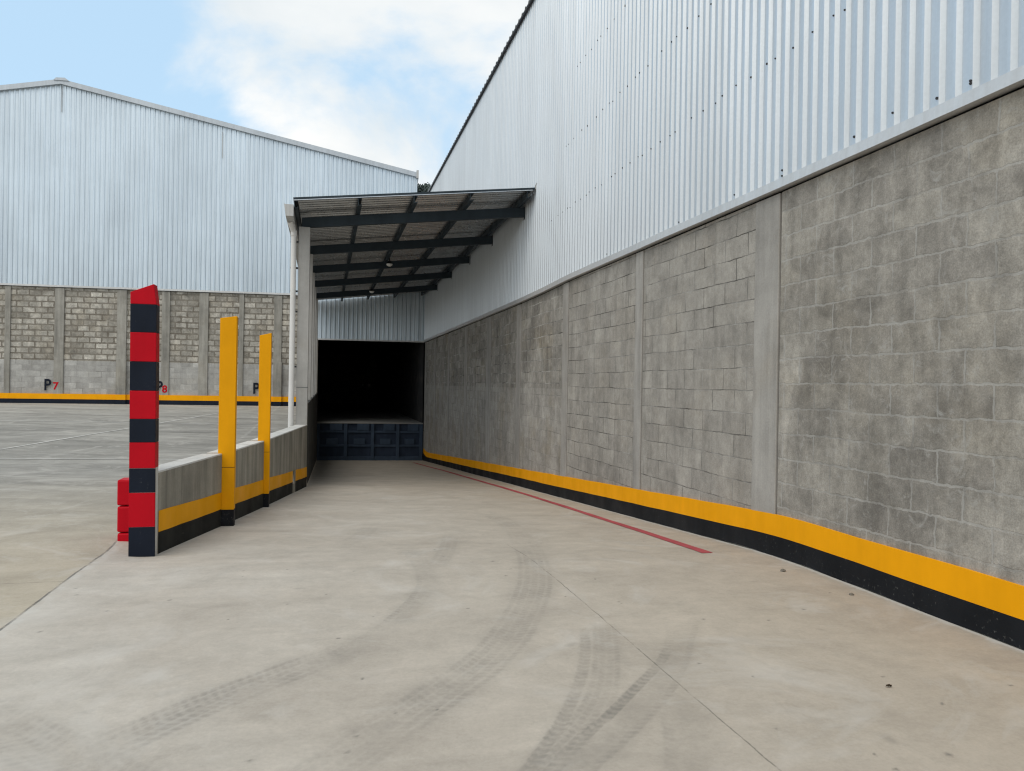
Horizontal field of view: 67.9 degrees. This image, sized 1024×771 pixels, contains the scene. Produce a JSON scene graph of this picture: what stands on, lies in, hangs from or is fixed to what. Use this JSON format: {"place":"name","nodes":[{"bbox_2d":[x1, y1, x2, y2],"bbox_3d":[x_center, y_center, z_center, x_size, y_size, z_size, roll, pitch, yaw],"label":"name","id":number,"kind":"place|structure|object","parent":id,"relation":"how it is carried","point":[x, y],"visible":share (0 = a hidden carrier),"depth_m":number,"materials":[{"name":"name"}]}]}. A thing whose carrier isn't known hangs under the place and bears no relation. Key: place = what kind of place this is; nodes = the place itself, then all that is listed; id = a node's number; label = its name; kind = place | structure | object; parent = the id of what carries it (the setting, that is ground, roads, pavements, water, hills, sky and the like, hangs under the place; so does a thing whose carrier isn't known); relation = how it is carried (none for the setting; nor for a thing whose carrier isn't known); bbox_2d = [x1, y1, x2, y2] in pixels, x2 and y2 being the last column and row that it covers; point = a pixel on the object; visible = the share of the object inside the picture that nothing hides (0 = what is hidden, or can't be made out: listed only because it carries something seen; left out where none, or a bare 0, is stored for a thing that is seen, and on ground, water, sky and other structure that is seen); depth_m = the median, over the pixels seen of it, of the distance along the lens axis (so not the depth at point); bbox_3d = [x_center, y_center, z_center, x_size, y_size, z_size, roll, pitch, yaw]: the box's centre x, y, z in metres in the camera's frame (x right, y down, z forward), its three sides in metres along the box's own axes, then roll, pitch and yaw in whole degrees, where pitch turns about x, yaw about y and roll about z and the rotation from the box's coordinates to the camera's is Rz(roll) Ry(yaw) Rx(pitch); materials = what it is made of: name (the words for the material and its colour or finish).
{"place":"outdoors","nodes":[
{"label":"outdoors","id":0,"kind":"place"},
{"bbox_2d":[0,0,528,184],"label":"sky","id":1,"kind":"structure","parent":0,"point":[395,83],"materials":[{"name":"blue"}]},
{"bbox_2d":[0,395,1023,770],"bbox_3d":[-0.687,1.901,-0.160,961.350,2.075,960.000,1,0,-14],"label":"ground","id":2,"kind":"structure","parent":0,"point":[372,615],"depth_m":4.00,"materials":[{"name":"concrete"}]},
{"bbox_2d":[0,413,216,449],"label":"painted line","id":3,"kind":"object","parent":2,"relation":"on","point":[96,433],"visible":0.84,"depth_m":15.09,"materials":[{"name":"white paint"}]},
{"bbox_2d":[117,477,128,540],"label":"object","id":4,"kind":"structure","parent":2,"relation":"on","point":[123,507],"depth_m":6.32,"materials":[{"name":"red paint"}]},
{"bbox_2d":[0,420,257,424],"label":"painted line","id":5,"kind":"object","parent":2,"relation":"on","point":[117,422],"visible":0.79,"depth_m":18.53,"materials":[{"name":"white paint"}]},
{"bbox_2d":[128,284,159,556],"bbox_3d":[-2.924,0.425,6.043,0.209,2.454,0.124,1,0,-14],"label":"striped post","id":6,"kind":"object","parent":2,"relation":"on","point":[144,410],"visible":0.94,"depth_m":5.99,"materials":[{"name":"metal"}]},
{"bbox_2d":[0,77,424,422],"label":"gable warehouse","id":7,"kind":"structure","parent":2,"relation":"on","point":[110,202],"depth_m":27.05,"materials":[{"name":"metal"}]},
{"bbox_2d":[317,422,422,460],"bbox_3d":[-5.300,2.121,28.391,3.910,1.484,0.140,1,0,-10],"label":"loading dock","id":8,"kind":"object","parent":7,"relation":"attached to","point":[372,441],"visible":0.95,"depth_m":28.36,"materials":[{"name":"blue metal"}]},
{"bbox_2d":[218,316,237,525],"bbox_3d":[-2.908,0.459,7.769,0.162,2.333,0.122,1,0,-14],"label":"yellow post","id":9,"kind":"object","parent":2,"relation":"on","point":[228,388],"visible":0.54,"depth_m":7.71,"materials":[{"name":"metal"}]},
{"bbox_2d":[157,425,306,553],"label":"wall","id":10,"kind":"structure","parent":2,"relation":"on","point":[189,498],"depth_m":7.56,"materials":[{"name":"concrete"}]},
{"bbox_2d":[258,333,271,506],"bbox_3d":[-3.096,0.529,9.504,0.142,2.367,0.122,1,0,-14],"label":"yellow post","id":11,"kind":"object","parent":2,"relation":"on","point":[265,367],"visible":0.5,"depth_m":9.45,"materials":[{"name":"metal"}]},
{"bbox_2d":[307,392,317,482],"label":"ramp side wall","id":12,"kind":"structure","parent":2,"relation":"on","point":[312,433],"depth_m":17.41,"materials":[{"name":"paint"}]},
{"bbox_2d":[284,183,536,426],"bbox_3d":[-3.523,-1.173,20.518,4.296,4.929,15.705,1,0,-14],"label":"canopy","id":13,"kind":"object","parent":2,"relation":"on","point":[345,246],"visible":0.96,"depth_m":15.55,"materials":[{"name":"grey metal"}]},
{"bbox_2d":[386,258,392,266],"bbox_3d":[-3.016,-3.029,18.707,0.168,0.203,0.168,1,0,-14],"label":"canopy lamp","id":14,"kind":"object","parent":13,"relation":"hanging from","point":[389,263],"visible":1,"depth_m":18.66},
{"bbox_2d":[415,463,712,552],"bbox_3d":[-0.845,2.037,16.401,0.227,1.375,20.752,1,0,-14],"label":"painted line","id":15,"kind":"object","parent":2,"relation":"on","point":[654,535],"visible":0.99,"depth_m":8.56,"materials":[{"name":"red paint"}]},
{"bbox_2d":[422,0,1023,649],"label":"warehouse","id":16,"kind":"structure","parent":2,"relation":"on","point":[748,274],"depth_m":6.43,"materials":[{"name":"concrete"}]},
{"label":"hill","id":17,"kind":"structure","parent":0,"visible":0},
{"bbox_2d":[417,182,430,191],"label":"distant wood","id":18,"kind":"object","parent":17,"relation":"on","point":[425,187],"visible":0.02,"depth_m":242.22,"materials":[{"name":"green plant"}]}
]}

